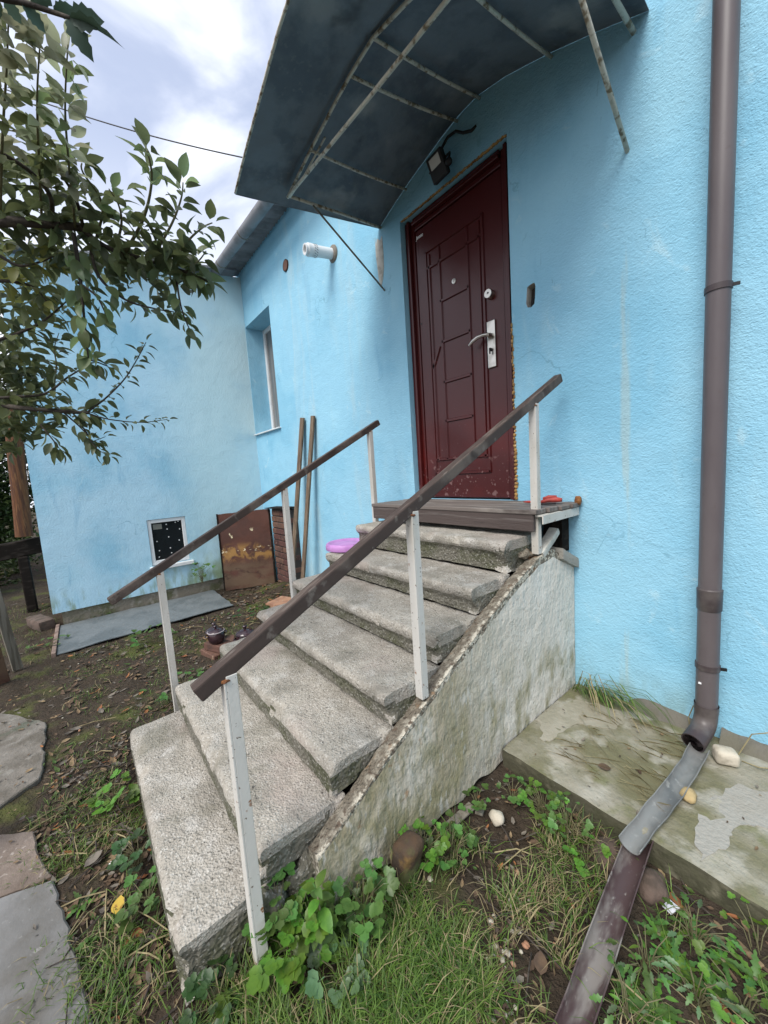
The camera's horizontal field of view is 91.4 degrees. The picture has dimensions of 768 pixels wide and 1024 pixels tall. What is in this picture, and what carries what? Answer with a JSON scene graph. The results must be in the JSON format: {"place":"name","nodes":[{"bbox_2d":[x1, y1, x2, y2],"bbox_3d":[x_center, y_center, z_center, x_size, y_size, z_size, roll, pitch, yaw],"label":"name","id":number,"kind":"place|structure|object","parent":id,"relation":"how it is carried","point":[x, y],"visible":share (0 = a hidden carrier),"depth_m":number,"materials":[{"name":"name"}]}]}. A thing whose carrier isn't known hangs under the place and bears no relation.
{"place":"outdoors","nodes":[
{"label":"outdoors","id":0,"kind":"place"},
{"bbox_2d":[0,713,93,1023],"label":"path","id":1,"kind":"structure","parent":0,"point":[23,910],"depth_m":1.19,"materials":[{"name":"stone"}]},
{"bbox_2d":[0,0,285,507],"label":"sky","id":2,"kind":"structure","parent":0,"point":[192,72],"materials":[{"name":"white"}]},
{"bbox_2d":[0,507,767,1023],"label":"ground","id":3,"kind":"structure","parent":0,"point":[28,705],"depth_m":1.43,"materials":[{"name":"soil"}]},
{"bbox_2d":[0,647,9,684],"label":"board","id":4,"kind":"object","parent":3,"relation":"on","point":[4,676],"visible":1,"depth_m":2.96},
{"bbox_2d":[0,559,21,585],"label":"bush","id":5,"kind":"object","parent":3,"relation":"on","point":[12,581],"visible":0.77,"depth_m":6.33,"materials":[{"name":"green plant"}]},
{"bbox_2d":[0,590,22,671],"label":"board","id":6,"kind":"object","parent":3,"relation":"on","point":[10,644],"visible":1,"depth_m":3.13,"materials":[{"name":"wood"}]},
{"bbox_2d":[0,382,36,567],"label":"bush","id":7,"kind":"object","parent":3,"relation":"on","point":[10,538],"visible":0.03,"depth_m":8.19,"materials":[{"name":"green plant"}]},
{"bbox_2d":[0,536,41,612],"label":"timber frame","id":8,"kind":"object","parent":3,"relation":"on","point":[21,550],"visible":0.73,"depth_m":4.72,"materials":[{"name":"wood"}]},
{"bbox_2d":[5,409,33,536],"bbox_3d":[-4.516,-0.471,4.622,0.238,1.561,0.170,-9,8,-39],"label":"tree stump","id":9,"kind":"object","parent":8,"relation":"on","point":[21,509],"visible":0.69,"depth_m":4.59,"materials":[{"name":"wood"}]},
{"bbox_2d":[0,436,42,580],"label":"bush","id":10,"kind":"object","parent":3,"relation":"on","point":[6,513],"visible":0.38,"depth_m":6.54,"materials":[{"name":"green plant"}]},
{"bbox_2d":[26,614,54,630],"bbox_3d":[-3.843,1.238,4.190,0.409,0.119,0.152,0,7,31],"label":"stone","id":11,"kind":"object","parent":3,"relation":"on","point":[39,622],"visible":1,"depth_m":4.12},
{"bbox_2d":[25,634,69,648],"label":"weed plant","id":12,"kind":"object","parent":3,"relation":"on","point":[47,644],"visible":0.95,"depth_m":3.63,"materials":[{"name":"green plant"}]},
{"bbox_2d":[0,0,121,61],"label":"grape vine","id":13,"kind":"object","parent":3,"relation":"on","point":[81,17],"visible":1,"depth_m":0.44,"materials":[{"name":"green plant"}]},
{"bbox_2d":[64,887,99,919],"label":"dandelion plant","id":14,"kind":"object","parent":3,"relation":"on","point":[82,905],"visible":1,"depth_m":1.22,"materials":[{"name":"green plant"}]},
{"bbox_2d":[72,934,93,957],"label":"dandelion plant","id":15,"kind":"object","parent":3,"relation":"on","point":[86,940],"visible":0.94,"depth_m":1.11,"materials":[{"name":"green plant"}]},
{"bbox_2d":[84,850,101,866],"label":"fallen leaf","id":16,"kind":"object","parent":3,"relation":"on","point":[92,858],"visible":1,"depth_m":1.36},
{"bbox_2d":[85,769,139,815],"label":"weed plant","id":17,"kind":"object","parent":3,"relation":"on","point":[133,795],"visible":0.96,"depth_m":1.58,"materials":[{"name":"green plant"}]},
{"bbox_2d":[0,0,228,465],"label":"fruit tree","id":18,"kind":"object","parent":3,"relation":"on","point":[118,257],"visible":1,"depth_m":1.09,"materials":[{"name":"green plant"}]},
{"bbox_2d":[111,895,123,913],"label":"fallen leaf","id":19,"kind":"object","parent":3,"relation":"on","point":[118,903],"visible":1,"depth_m":1.20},
{"bbox_2d":[106,828,152,874],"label":"weed plant","id":20,"kind":"object","parent":3,"relation":"on","point":[117,847],"visible":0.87,"depth_m":1.33,"materials":[{"name":"green plant"}]},
{"bbox_2d":[113,865,159,934],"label":"weed plant","id":21,"kind":"object","parent":3,"relation":"on","point":[123,915],"visible":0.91,"depth_m":1.19,"materials":[{"name":"green plant"}]},
{"bbox_2d":[51,590,233,657],"bbox_3d":[-2.672,1.187,4.265,1.635,0.050,0.962,-9,8,-39],"label":"roofing sheet","id":22,"kind":"object","parent":3,"relation":"on","point":[88,632],"visible":0.92,"depth_m":4.14,"materials":[{"name":"grey metal"}]},
{"bbox_2d":[130,623,177,646],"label":"weed plant","id":23,"kind":"object","parent":3,"relation":"on","point":[133,639],"visible":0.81,"depth_m":3.54,"materials":[{"name":"green plant"}]},
{"bbox_2d":[154,692,172,703],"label":"weed plant","id":24,"kind":"object","parent":3,"relation":"on","point":[163,696],"visible":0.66,"depth_m":2.35,"materials":[{"name":"green plant"}]},
{"bbox_2d":[177,668,203,683],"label":"weed plant","id":25,"kind":"object","parent":3,"relation":"on","point":[199,672],"visible":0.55,"depth_m":2.67,"materials":[{"name":"green plant"}]},
{"bbox_2d":[179,953,242,1023],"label":"weed plant","id":26,"kind":"object","parent":3,"relation":"on","point":[196,986],"visible":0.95,"depth_m":0.95,"materials":[{"name":"green plant"}]},
{"bbox_2d":[203,622,225,641],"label":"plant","id":27,"kind":"object","parent":3,"relation":"on","point":[212,624],"visible":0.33,"depth_m":3.31,"materials":[{"name":"plant"}]},
{"bbox_2d":[200,635,234,659],"bbox_3d":[-1.357,1.144,3.172,0.312,0.127,0.492,-9,8,-39],"label":"brick stack","id":28,"kind":"object","parent":3,"relation":"on","point":[209,650],"visible":0.34,"depth_m":3.10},
{"bbox_2d":[205,625,226,644],"bbox_3d":[-1.395,1.014,3.115,0.162,0.149,0.136,-4,6,-3],"label":"cooking pot","id":29,"kind":"object","parent":28,"relation":"on","point":[215,635],"visible":1,"depth_m":3.07,"materials":[{"name":"ceramic"}]},
{"bbox_2d":[196,980,244,1023],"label":"weed plant","id":30,"kind":"object","parent":3,"relation":"on","point":[231,995],"visible":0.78,"depth_m":0.95,"materials":[{"name":"green plant"}]},
{"bbox_2d":[233,625,253,640],"bbox_3d":[-1.188,1.074,3.223,0.191,0.213,0.160,-4,6,-3],"label":"cooking pot","id":31,"kind":"object","parent":3,"relation":"on","point":[244,632],"visible":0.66,"depth_m":3.18,"materials":[{"name":"ceramic"}]},
{"bbox_2d":[213,972,284,1023],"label":"weed plant","id":32,"kind":"object","parent":3,"relation":"on","point":[220,1004],"visible":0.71,"depth_m":0.94,"materials":[{"name":"green plant"}]},
{"bbox_2d":[232,605,268,622],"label":"weed plant","id":33,"kind":"object","parent":3,"relation":"on","point":[264,607],"visible":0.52,"depth_m":3.94,"materials":[{"name":"green plant"}]},
{"bbox_2d":[242,923,286,960],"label":"weed plant","id":34,"kind":"object","parent":3,"relation":"on","point":[246,931],"visible":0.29,"depth_m":1.03,"materials":[{"name":"green plant"}]},
{"bbox_2d":[265,596,290,606],"bbox_3d":[-1.089,1.000,4.138,0.342,0.050,0.260,0,7,28],"label":"clay tile","id":35,"kind":"object","parent":3,"relation":"on","point":[281,600],"visible":0.53,"depth_m":4.13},
{"bbox_2d":[251,861,305,957],"bbox_3d":[-0.295,1.159,1.072,0.152,0.240,0.176,-5,6,-14],"label":"weed plant","id":36,"kind":"object","parent":3,"relation":"on","point":[283,915],"visible":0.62,"depth_m":1.02,"materials":[{"name":"green plant"}]},
{"bbox_2d":[264,506,301,581],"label":"brick pier","id":37,"kind":"structure","parent":3,"relation":"on","point":[280,544],"depth_m":4.84,"materials":[{"name":"brick"}]},
{"bbox_2d":[216,509,276,590],"bbox_3d":[-1.853,0.516,5.072,0.707,1.081,0.046,-4,6,-3],"label":"metal sheet","id":38,"kind":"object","parent":37,"relation":"attached to","point":[246,546],"depth_m":5.07,"materials":[{"name":"metal"}]},
{"bbox_2d":[246,877,337,995],"bbox_3d":[-0.263,1.187,1.026,0.247,0.192,0.245,-9,8,-39],"label":"weed plant","id":39,"kind":"object","parent":3,"relation":"on","point":[288,970],"visible":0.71,"depth_m":0.97,"materials":[{"name":"green plant"}]},
{"bbox_2d":[289,418,304,587],"bbox_3d":[-1.023,-0.054,4.391,0.434,2.033,0.057,-2,7,19],"label":"plank","id":40,"kind":"object","parent":3,"relation":"on","point":[298,482],"visible":0.68,"depth_m":4.34,"materials":[{"name":"wood"}]},
{"bbox_2d":[281,880,334,941],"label":"weed plant","id":41,"kind":"object","parent":3,"relation":"on","point":[290,925],"visible":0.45,"depth_m":1.03,"materials":[{"name":"green plant"}]},
{"bbox_2d":[301,416,314,577],"bbox_3d":[-0.860,-0.026,4.196,0.400,2.035,0.054,-2,6,16],"label":"plank","id":42,"kind":"object","parent":3,"relation":"on","point":[308,491],"visible":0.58,"depth_m":4.17,"materials":[{"name":"wood"}]},
{"bbox_2d":[284,978,334,1023],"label":"weed plant","id":43,"kind":"object","parent":3,"relation":"on","point":[306,980],"visible":0.32,"depth_m":0.97,"materials":[{"name":"green plant"}]},
{"bbox_2d":[301,869,338,962],"bbox_3d":[-0.178,1.134,1.046,0.106,0.239,0.109,-4,6,2],"label":"broad leaf plant","id":44,"kind":"object","parent":3,"relation":"on","point":[324,915],"visible":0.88,"depth_m":1.02,"materials":[{"name":"plant"}]},
{"bbox_2d":[305,927,372,1009],"bbox_3d":[-0.111,1.214,0.987,0.183,0.126,0.171,-5,6,-12],"label":"weed plant","id":45,"kind":"object","parent":3,"relation":"on","point":[313,986],"visible":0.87,"depth_m":0.95,"materials":[{"name":"green plant"}]},
{"bbox_2d":[130,520,578,1005],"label":"staircase","id":46,"kind":"structure","parent":3,"relation":"on","point":[357,750],"depth_m":1.51,"materials":[{"name":"concrete"}]},
{"bbox_2d":[107,420,379,712],"bbox_3d":[-0.671,0.275,2.388,1.783,1.749,0.045,-9,8,-39],"label":"handrail","id":47,"kind":"object","parent":46,"relation":"attached to","point":[158,570],"visible":0.77,"depth_m":2.21,"materials":[{"name":"brown paint"}]},
{"bbox_2d":[326,538,358,552],"bbox_3d":[-0.261,0.232,2.665,0.304,0.046,0.304,-9,8,-39],"label":"basin lid","id":48,"kind":"object","parent":46,"relation":"on","point":[341,545],"visible":0.72,"depth_m":2.59,"materials":[{"name":"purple plastic"}]},
{"bbox_2d":[190,374,562,964],"bbox_3d":[0.255,0.267,1.454,1.841,1.745,0.050,-9,8,-39],"label":"handrail","id":49,"kind":"object","parent":46,"relation":"attached to","point":[221,673],"visible":0.93,"depth_m":1.09,"materials":[{"name":"brown paint"}]},
{"bbox_2d":[372,496,581,550],"bbox_3d":[0.491,0.058,2.404,0.396,0.304,1.346,-9,8,-39],"label":"wooden landing","id":50,"kind":"object","parent":46,"relation":"on","point":[509,515],"visible":0.94,"depth_m":2.05,"materials":[{"name":"brown wood"}]},
{"bbox_2d":[523,495,561,504],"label":"garden shears","id":51,"kind":"object","parent":50,"relation":"on","point":[547,500],"visible":0.84,"depth_m":1.99,"materials":[{"name":"red plastic"}]},
{"bbox_2d":[328,857,399,942],"bbox_3d":[-0.072,1.169,1.128,0.249,0.182,0.217,-1,7,23],"label":"weed plant","id":52,"kind":"object","parent":3,"relation":"on","point":[380,886],"visible":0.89,"depth_m":1.09,"materials":[{"name":"green plant"}]},
{"bbox_2d":[0,0,767,763],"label":"house","id":53,"kind":"structure","parent":3,"relation":"on","point":[542,232],"depth_m":2.14,"materials":[{"name":"blue paint"}]},
{"bbox_2d":[3,88,241,157],"bbox_3d":[-3.389,-5.478,5.335,4.864,2.238,0.016,-2,6,13],"label":"overhead cable","id":54,"kind":"object","parent":53,"relation":"attached to","point":[152,135],"visible":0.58,"depth_m":5.30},
{"bbox_2d":[146,516,193,568],"bbox_3d":[-2.732,0.391,4.777,0.495,0.627,0.105,-9,8,-39],"label":"window","id":55,"kind":"structure","parent":53,"relation":"in","point":[167,536],"depth_m":4.78,"materials":[{"name":"white plastic"}]},
{"bbox_2d":[192,562,215,582],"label":"weed plant","id":56,"kind":"object","parent":53,"relation":"attached to","point":[201,575],"visible":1,"depth_m":4.84,"materials":[{"name":"green plant"}]},
{"bbox_2d":[254,324,280,435],"bbox_3d":[-1.517,-1.832,5.073,0.335,1.490,0.865,-9,8,-39],"label":"window","id":57,"kind":"structure","parent":53,"relation":"in","point":[267,337],"depth_m":5.39,"materials":[{"name":"white plastic"}]},
{"bbox_2d":[303,242,336,262],"bbox_3d":[-0.570,-2.363,3.380,0.310,0.149,0.157,-9,8,-39],"label":"flue pipe","id":58,"kind":"object","parent":53,"relation":"attached to","point":[313,250],"visible":1,"depth_m":3.36,"materials":[{"name":"white plastic"}]},
{"bbox_2d":[234,0,648,290],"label":"door canopy","id":59,"kind":"object","parent":53,"relation":"attached to","point":[361,105],"visible":1,"depth_m":1.93,"materials":[{"name":"grey metal"}]},
{"bbox_2d":[426,125,476,184],"bbox_3d":[0.406,-2.215,2.299,0.156,0.258,0.301,-9,8,-39],"label":"floodlight","id":60,"kind":"object","parent":53,"relation":"attached to","point":[438,163],"visible":1,"depth_m":2.31,"materials":[{"name":"black plastic"}]},
{"bbox_2d":[415,168,509,497],"bbox_3d":[0.512,-1.073,2.581,0.124,1.953,0.720,-9,8,-39],"label":"door","id":61,"kind":"structure","parent":53,"relation":"in","point":[460,265],"depth_m":2.53,"materials":[{"name":"red metal"}]},
{"bbox_2d":[681,0,740,751],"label":"downpipe","id":62,"kind":"object","parent":53,"relation":"attached to","point":[698,733],"visible":1,"depth_m":1.44,"materials":[{"name":"brown plastic"}]},
{"bbox_2d":[0,583,767,1023],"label":"grass","id":63,"kind":"structure","parent":3,"relation":"on","point":[408,1001],"depth_m":1.02,"materials":[{"name":"plant"}]},
{"bbox_2d":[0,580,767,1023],"bbox_3d":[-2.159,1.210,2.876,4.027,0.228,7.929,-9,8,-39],"label":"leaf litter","id":64,"kind":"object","parent":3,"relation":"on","point":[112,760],"visible":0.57,"depth_m":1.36,"materials":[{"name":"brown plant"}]},
{"bbox_2d":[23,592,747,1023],"bbox_3d":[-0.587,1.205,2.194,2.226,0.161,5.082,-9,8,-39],"label":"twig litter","id":65,"kind":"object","parent":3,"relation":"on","point":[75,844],"visible":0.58,"depth_m":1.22,"materials":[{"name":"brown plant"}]},
{"bbox_2d":[62,616,750,1023],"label":"pebbles","id":66,"kind":"object","parent":3,"relation":"on","point":[524,944],"visible":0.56,"depth_m":1.06,"materials":[{"name":"stone"}]},
{"bbox_2d":[393,829,422,895],"bbox_3d":[0.073,1.164,1.236,0.108,0.181,0.084,-9,8,-39],"label":"stone","id":67,"kind":"object","parent":3,"relation":"on","point":[407,858],"visible":0.73,"depth_m":1.21,"materials":[{"name":"stone"}]},
{"bbox_2d":[398,816,450,872],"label":"weed plant","id":68,"kind":"object","parent":3,"relation":"on","point":[431,854],"visible":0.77,"depth_m":1.27,"materials":[{"name":"green plant"}]},
{"bbox_2d":[426,809,478,870],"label":"weed plant","id":69,"kind":"object","parent":3,"relation":"on","point":[470,837],"visible":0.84,"depth_m":1.32,"materials":[{"name":"green plant"}]},
{"bbox_2d":[446,802,473,827],"bbox_3d":[0.296,1.174,1.450,0.134,0.020,0.035,-8,7,-34],"label":"stone","id":70,"kind":"object","parent":3,"relation":"on","point":[461,814],"visible":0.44,"depth_m":1.45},
{"bbox_2d":[458,783,490,812],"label":"weed plant","id":71,"kind":"object","parent":3,"relation":"on","point":[478,805],"visible":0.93,"depth_m":1.47,"materials":[{"name":"green plant"}]},
{"bbox_2d":[475,801,485,815],"bbox_3d":[0.432,1.193,1.594,0.030,0.084,0.298,-1,7,25],"label":"wood offcut","id":72,"kind":"object","parent":3,"relation":"on","point":[480,812],"visible":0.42,"depth_m":1.46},
{"bbox_2d":[488,809,504,826],"bbox_3d":[0.435,1.175,1.443,0.054,0.046,0.064,-9,8,-39],"label":"stone","id":73,"kind":"object","parent":3,"relation":"on","point":[496,817],"visible":1,"depth_m":1.43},
{"bbox_2d":[496,773,532,804],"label":"weed plant","id":74,"kind":"object","parent":3,"relation":"on","point":[513,799],"visible":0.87,"depth_m":1.52,"materials":[{"name":"green plant"}]},
{"bbox_2d":[534,950,547,974],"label":"fallen leaf","id":75,"kind":"object","parent":3,"relation":"on","point":[540,962],"visible":0.96,"depth_m":1.01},
{"bbox_2d":[517,777,569,831],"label":"weed plant","id":76,"kind":"object","parent":3,"relation":"on","point":[522,796],"visible":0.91,"depth_m":1.42,"materials":[{"name":"green plant"}]},
{"bbox_2d":[541,790,593,840],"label":"weed plant","id":77,"kind":"object","parent":3,"relation":"on","point":[564,821],"visible":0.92,"depth_m":1.36,"materials":[{"name":"green plant"}]},
{"bbox_2d":[562,834,611,877],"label":"weed plant","id":78,"kind":"object","parent":3,"relation":"on","point":[607,853],"visible":0.94,"depth_m":1.26,"materials":[{"name":"green plant"}]},
{"bbox_2d":[552,841,653,1023],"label":"gutter piece","id":79,"kind":"object","parent":3,"relation":"on","point":[623,881],"visible":0.93,"depth_m":1.03,"materials":[{"name":"metal"}]},
{"bbox_2d":[591,836,619,870],"bbox_3d":[0.770,1.180,1.293,0.110,0.086,0.078,-9,8,-39],"label":"stone","id":80,"kind":"object","parent":3,"relation":"on","point":[611,844],"visible":0.54,"depth_m":1.27,"materials":[{"name":"stone"}]},
{"bbox_2d":[610,965,648,1012],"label":"dandelion plant","id":81,"kind":"object","parent":3,"relation":"on","point":[630,970],"visible":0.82,"depth_m":0.96,"materials":[{"name":"green plant"}]},
{"bbox_2d":[589,949,677,1023],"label":"weed plant","id":82,"kind":"object","parent":3,"relation":"on","point":[611,1009],"visible":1,"depth_m":0.91,"materials":[{"name":"green plant"}]},
{"bbox_2d":[503,683,767,932],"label":"concrete apron","id":83,"kind":"object","parent":3,"relation":"on","point":[702,846],"visible":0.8,"depth_m":1.43,"materials":[{"name":"concrete"}]},
{"bbox_2d":[598,763,610,769],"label":"fallen leaf","id":84,"kind":"object","parent":83,"relation":"on","point":[603,767],"visible":1,"depth_m":1.54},
{"bbox_2d":[572,671,674,735],"bbox_3d":[1.147,0.913,1.837,0.210,0.183,0.506,-9,8,-39],"label":"grass tuft","id":85,"kind":"object","parent":83,"relation":"on","point":[589,690],"visible":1,"depth_m":1.88,"materials":[{"name":"plant"}]},
{"bbox_2d":[547,704,703,811],"bbox_3d":[1.064,1.020,1.636,0.542,0.010,0.496,-9,8,-39],"label":"dry straw","id":86,"kind":"object","parent":83,"relation":"on","point":[635,774],"visible":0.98,"depth_m":1.60,"materials":[{"name":"plant"}]},
{"bbox_2d":[619,742,709,854],"bbox_3d":[1.060,1.041,1.385,0.636,0.058,0.079,-8,7,-34],"label":"gutter piece","id":87,"kind":"object","parent":83,"relation":"on","point":[652,816],"visible":1,"depth_m":1.35,"materials":[{"name":"metal"}]},
{"bbox_2d":[679,786,696,803],"bbox_3d":[1.117,1.038,1.376,0.066,0.040,0.050,-9,8,-39],"label":"stone","id":88,"kind":"object","parent":83,"relation":"on","point":[690,796],"visible":0.94,"depth_m":1.36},
{"bbox_2d":[711,744,738,766],"bbox_3d":[1.385,0.990,1.525,0.078,0.059,0.061,-1,7,24],"label":"stone","id":89,"kind":"object","parent":83,"relation":"on","point":[726,755],"visible":1,"depth_m":1.51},
{"bbox_2d":[738,732,767,754],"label":"dry stalk","id":90,"kind":"object","parent":83,"relation":"on","point":[748,740],"visible":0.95,"depth_m":1.54,"materials":[{"name":"plant"}]},
{"bbox_2d":[606,916,678,1006],"bbox_3d":[0.689,1.183,0.997,0.190,0.118,0.152,-9,8,-39],"label":"weed plant","id":91,"kind":"object","parent":3,"relation":"on","point":[636,957],"visible":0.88,"depth_m":0.98,"materials":[{"name":"green plant"}]},
{"bbox_2d":[620,959,685,1023],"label":"dandelion plant","id":92,"kind":"object","parent":3,"relation":"on","point":[649,990],"visible":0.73,"depth_m":0.92,"materials":[{"name":"green plant"}]},
{"bbox_2d":[637,866,669,905],"bbox_3d":[0.839,1.180,1.179,0.091,0.095,0.105,-1,7,27],"label":"stone","id":93,"kind":"object","parent":3,"relation":"on","point":[653,889],"visible":0.75,"depth_m":1.15,"materials":[{"name":"stone"}]},
{"bbox_2d":[637,911,679,949],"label":"dandelion plant","id":94,"kind":"object","parent":3,"relation":"on","point":[655,931],"visible":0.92,"depth_m":1.07,"materials":[{"name":"green plant"}]},
{"bbox_2d":[662,900,678,914],"bbox_3d":[0.853,1.175,1.116,0.035,0.013,0.030,-6,7,-19],"label":"paper scrap","id":95,"kind":"object","parent":3,"relation":"on","point":[672,910],"visible":0.73,"depth_m":1.11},
{"bbox_2d":[669,892,685,907],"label":"fallen leaf","id":96,"kind":"object","parent":3,"relation":"on","point":[675,901],"visible":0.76,"depth_m":1.13,"materials":[{"name":"plant"}]},
{"bbox_2d":[648,937,707,992],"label":"dandelion plant","id":97,"kind":"object","parent":3,"relation":"on","point":[674,952],"visible":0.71,"depth_m":0.99,"materials":[{"name":"green plant"}]},
{"bbox_2d":[654,892,746,979],"bbox_3d":[0.857,1.166,1.027,0.163,0.109,0.193,-9,8,-39],"label":"weed plant","id":98,"kind":"object","parent":3,"relation":"on","point":[731,940],"visible":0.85,"depth_m":1.03,"materials":[{"name":"green plant"}]},
{"bbox_2d":[651,948,755,1023],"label":"weed plant","id":99,"kind":"object","parent":3,"relation":"on","point":[733,1006],"visible":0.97,"depth_m":0.91,"materials":[{"name":"green plant"}]},
{"bbox_2d":[687,956,739,1008],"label":"dandelion plant","id":100,"kind":"object","parent":3,"relation":"on","point":[715,989],"visible":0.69,"depth_m":0.95,"materials":[{"name":"green plant"}]},
{"bbox_2d":[704,944,744,986],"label":"dandelion plant","id":101,"kind":"object","parent":3,"relation":"on","point":[719,956],"visible":0.95,"depth_m":0.99,"materials":[{"name":"green plant"}]},
{"bbox_2d":[719,1001,735,1023],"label":"wood offcut","id":102,"kind":"object","parent":3,"relation":"on","point":[726,1010],"visible":0.24,"depth_m":0.90,"materials":[{"name":"brown wood"}]},
{"bbox_2d":[692,938,767,1023],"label":"weed plant","id":103,"kind":"object","parent":3,"relation":"on","point":[699,946],"visible":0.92,"depth_m":0.90,"materials":[{"name":"green plant"}]},
{"bbox_2d":[719,891,767,959],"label":"weed plant","id":104,"kind":"object","parent":3,"relation":"on","point":[730,895],"visible":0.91,"depth_m":1.02,"materials":[{"name":"green plant"}]},
{"bbox_2d":[725,950,767,995],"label":"dandelion plant","id":105,"kind":"object","parent":3,"relation":"on","point":[752,974],"visible":0.97,"depth_m":0.96,"materials":[{"name":"green plant"}]},
{"bbox_2d":[737,939,763,968],"bbox_3d":[0.975,1.180,1.002,0.016,0.013,0.062,-5,6,-13],"label":"wood offcut","id":106,"kind":"object","parent":3,"relation":"on","point":[749,954],"visible":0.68,"depth_m":1.00,"materials":[{"name":"beige wood"}]},
{"bbox_2d":[676,914,712,940],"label":"dandelion plant","id":107,"kind":"object","parent":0,"point":[694,929],"visible":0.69,"depth_m":1.06,"materials":[{"name":"green plant"}]}
]}

